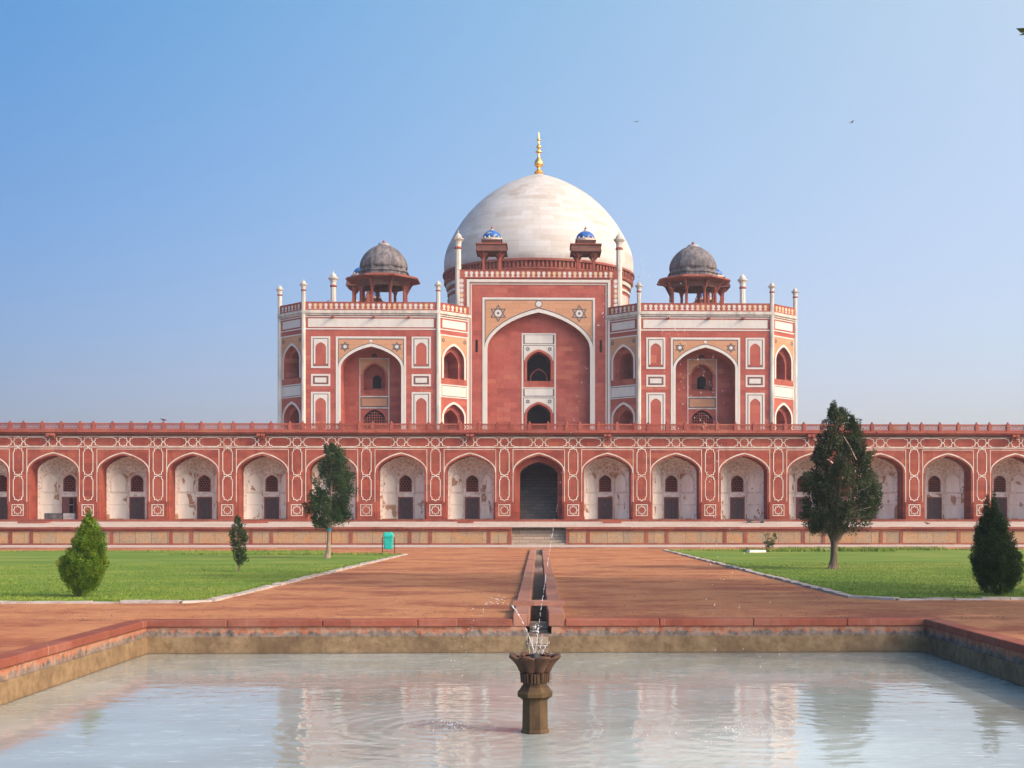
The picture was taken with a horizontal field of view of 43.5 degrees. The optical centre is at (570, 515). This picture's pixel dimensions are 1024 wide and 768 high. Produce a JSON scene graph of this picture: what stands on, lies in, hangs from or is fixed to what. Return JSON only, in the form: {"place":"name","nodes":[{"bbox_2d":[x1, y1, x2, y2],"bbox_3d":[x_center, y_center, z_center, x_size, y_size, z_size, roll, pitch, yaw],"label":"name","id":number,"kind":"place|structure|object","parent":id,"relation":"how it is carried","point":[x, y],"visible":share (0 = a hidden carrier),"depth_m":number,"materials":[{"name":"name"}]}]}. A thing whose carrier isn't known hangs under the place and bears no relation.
{"place":"outdoors","nodes":[
{"label":"outdoors","id":0,"kind":"place"},
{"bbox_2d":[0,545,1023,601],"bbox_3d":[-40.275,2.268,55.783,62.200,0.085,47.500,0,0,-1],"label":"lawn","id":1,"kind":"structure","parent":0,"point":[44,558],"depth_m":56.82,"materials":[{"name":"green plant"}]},
{"bbox_2d":[55,508,109,596],"bbox_3d":[-13.262,1.035,34.895,1.385,2.510,1.421,0,0,-1],"label":"thuja bush","id":2,"kind":"object","parent":1,"relation":"on","point":[83,557],"visible":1,"depth_m":34.65,"materials":[{"name":"green plant"}]},
{"bbox_2d":[228,514,249,571],"bbox_3d":[-13.107,1.104,50.611,0.906,2.356,0.805,0,0,-1],"label":"cypress","id":3,"kind":"object","parent":1,"relation":"on","point":[240,556],"visible":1,"depth_m":50.50,"materials":[{"name":"green plant"}]},
{"bbox_2d":[301,441,358,557],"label":"cypress tree","id":4,"kind":"object","parent":1,"relation":"on","point":[332,472],"visible":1,"depth_m":66.33,"materials":[{"name":"green plant"}]},
{"bbox_2d":[746,550,765,552],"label":"white slab","id":5,"kind":"structure","parent":1,"relation":"on","point":[752,551],"depth_m":76.57,"materials":[{"name":"white stone"}]},
{"bbox_2d":[0,652,1023,767],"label":"pool water","id":6,"kind":"structure","parent":0,"point":[375,710],"depth_m":18.80,"materials":[{"name":"liquid"}]},
{"bbox_2d":[432,716,949,756],"bbox_3d":[1.776,2.848,16.926,7.345,0.143,3.518,0,0,-1],"label":"splash","id":7,"kind":"object","parent":6,"relation":"on","point":[632,737],"visible":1,"depth_m":17.41,"materials":[{"name":"white"}]},
{"bbox_2d":[0,548,1023,652],"bbox_3d":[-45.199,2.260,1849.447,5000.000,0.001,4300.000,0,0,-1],"label":"ground","id":8,"kind":"structure","parent":0,"point":[449,565],"depth_m":34.80,"materials":[{"name":"red stone"}]},
{"bbox_2d":[0,553,407,603],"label":"lawn edging","id":9,"kind":"object","parent":8,"relation":"on","point":[226,596],"visible":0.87,"depth_m":33.77,"materials":[{"name":"stone"}]},
{"bbox_2d":[382,532,394,552],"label":"litter bin","id":10,"kind":"object","parent":8,"relation":"on","point":[388,541],"visible":0.95,"depth_m":76.06,"materials":[{"name":"teal paint"}]},
{"bbox_2d":[0,420,1023,518],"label":"arcaded terrace","id":11,"kind":"structure","parent":8,"relation":"on","point":[252,472],"depth_m":100.36,"materials":[{"name":"red stone"}]},
{"bbox_2d":[44,513,62,518],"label":"stone slab","id":12,"kind":"object","parent":11,"relation":"on","point":[53,515],"depth_m":99.45,"materials":[{"name":"grey stone"}]},
{"bbox_2d":[63,513,75,518],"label":"stone block","id":13,"kind":"object","parent":11,"relation":"on","point":[69,515],"depth_m":99.60,"materials":[{"name":"grey stone"}]},
{"bbox_2d":[276,133,798,429],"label":"domed mausoleum","id":14,"kind":"structure","parent":11,"relation":"on","point":[514,327],"depth_m":124.65,"materials":[{"name":"red stone"}]},
{"bbox_2d":[0,519,1023,544],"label":"stone podium","id":15,"kind":"object","parent":8,"relation":"on","point":[503,532],"visible":0.91,"depth_m":94.48,"materials":[{"name":"stone"}]},
{"bbox_2d":[17,521,50,522],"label":"loose slab","id":16,"kind":"structure","parent":15,"relation":"on","point":[33,521],"depth_m":96.83,"materials":[{"name":"red stone"}]},
{"bbox_2d":[242,521,268,522],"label":"loose slab","id":17,"kind":"object","parent":15,"relation":"on","point":[255,521],"depth_m":97.23,"materials":[{"name":"red stone"}]},
{"bbox_2d":[603,521,620,522],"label":"loose slab","id":18,"kind":"object","parent":15,"relation":"on","point":[611,521],"depth_m":97.83,"materials":[{"name":"red stone"}]},
{"bbox_2d":[0,547,1023,548],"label":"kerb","id":19,"kind":"structure","parent":8,"relation":"on","point":[402,547],"depth_m":86.99,"materials":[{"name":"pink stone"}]},
{"bbox_2d":[513,548,564,645],"bbox_3d":[-1.335,2.377,54.634,1.200,0.765,55.300,0,0,-1],"label":"water channel","id":20,"kind":"object","parent":8,"relation":"on","point":[524,602],"visible":0.84,"depth_m":29.60,"materials":[{"name":"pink stone"}]},
{"bbox_2d":[530,553,546,619],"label":"channel water","id":21,"kind":"structure","parent":20,"relation":"in","point":[538,590],"depth_m":40.55,"materials":[{"name":"grey liquid"}]},
{"bbox_2d":[662,549,1023,599],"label":"lawn edging","id":22,"kind":"object","parent":8,"relation":"on","point":[831,591],"visible":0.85,"depth_m":37.02,"materials":[{"name":"stone"}]},
{"bbox_2d":[1016,28,1023,34],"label":"shade tree","id":23,"kind":"object","parent":8,"relation":"on","point":[1020,30],"visible":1,"depth_m":25.26,"materials":[{"name":"green plant"}]},
{"bbox_2d":[0,544,1023,546],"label":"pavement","id":24,"kind":"structure","parent":0,"point":[1020,545],"depth_m":91.79,"materials":[{"name":"red stone"}]},
{"bbox_2d":[0,0,1023,429],"label":"sky","id":25,"kind":"structure","parent":0,"point":[167,166],"materials":[{"name":"blue"}]},
{"bbox_2d":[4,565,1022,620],"bbox_3d":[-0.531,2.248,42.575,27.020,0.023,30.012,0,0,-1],"label":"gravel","id":26,"kind":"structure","parent":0,"point":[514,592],"depth_m":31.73,"materials":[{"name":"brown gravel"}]},
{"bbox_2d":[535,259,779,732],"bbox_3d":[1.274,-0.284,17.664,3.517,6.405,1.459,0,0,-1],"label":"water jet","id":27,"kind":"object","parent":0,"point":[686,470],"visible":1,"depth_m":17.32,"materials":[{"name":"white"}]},
{"bbox_2d":[675,549,1023,597],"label":"lawn","id":28,"kind":"structure","parent":0,"point":[900,556],"depth_m":59.19,"materials":[{"name":"green plant"}]},
{"bbox_2d":[763,532,778,550],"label":"sapling","id":29,"kind":"object","parent":28,"relation":"on","point":[768,544],"visible":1,"depth_m":77.83,"materials":[{"name":"green plant"}]},
{"bbox_2d":[798,400,883,568],"bbox_3d":[11.299,-1.252,53.293,3.602,7.213,3.472,0,0,-1],"label":"juniper tree","id":30,"kind":"object","parent":28,"relation":"on","point":[834,528],"visible":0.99,"depth_m":52.82,"materials":[{"name":"green plant"}]},
{"bbox_2d":[967,489,1023,595],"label":"cypress bush","id":31,"kind":"object","parent":28,"relation":"on","point":[996,559],"visible":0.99,"depth_m":35.21,"materials":[{"name":"green plant"}]},
{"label":"pool floor","id":32,"kind":"structure","parent":0,"visible":0},
{"bbox_2d":[0,617,1023,705],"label":"pool basin","id":33,"kind":"object","parent":32,"relation":"on","point":[31,670],"visible":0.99,"depth_m":26.98,"materials":[{"name":"stone"}]},
{"bbox_2d":[509,652,560,733],"bbox_3d":[-0.470,2.558,17.194,0.698,1.405,0.698,0,0,-1],"label":"fountain","id":34,"kind":"object","parent":32,"relation":"on","point":[535,690],"visible":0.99,"depth_m":17.03,"materials":[{"name":"stone"}]},
{"bbox_2d":[452,597,534,675],"bbox_3d":[-1.058,1.625,17.247,1.182,1.108,0.182,0,0,3],"label":"water jet","id":35,"kind":"object","parent":34,"relation":"attached to","point":[519,616],"visible":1,"depth_m":17.21,"materials":[{"name":"white"}]},
{"bbox_2d":[527,624,547,653],"bbox_3d":[-0.428,1.665,17.189,0.278,0.432,0.220,0,0,-33],"label":"water bubble","id":36,"kind":"object","parent":34,"relation":"on","point":[537,641],"visible":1,"depth_m":17.19,"materials":[{"name":"white liquid"}]},
{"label":"prop stone","id":37,"kind":"object","parent":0,"visible":0},
{"bbox_2d":[746,519,765,520],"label":"stone bench","id":38,"kind":"object","parent":37,"relation":"on","point":[755,520],"visible":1,"depth_m":98.32,"materials":[{"name":"grey stone"}]}
]}

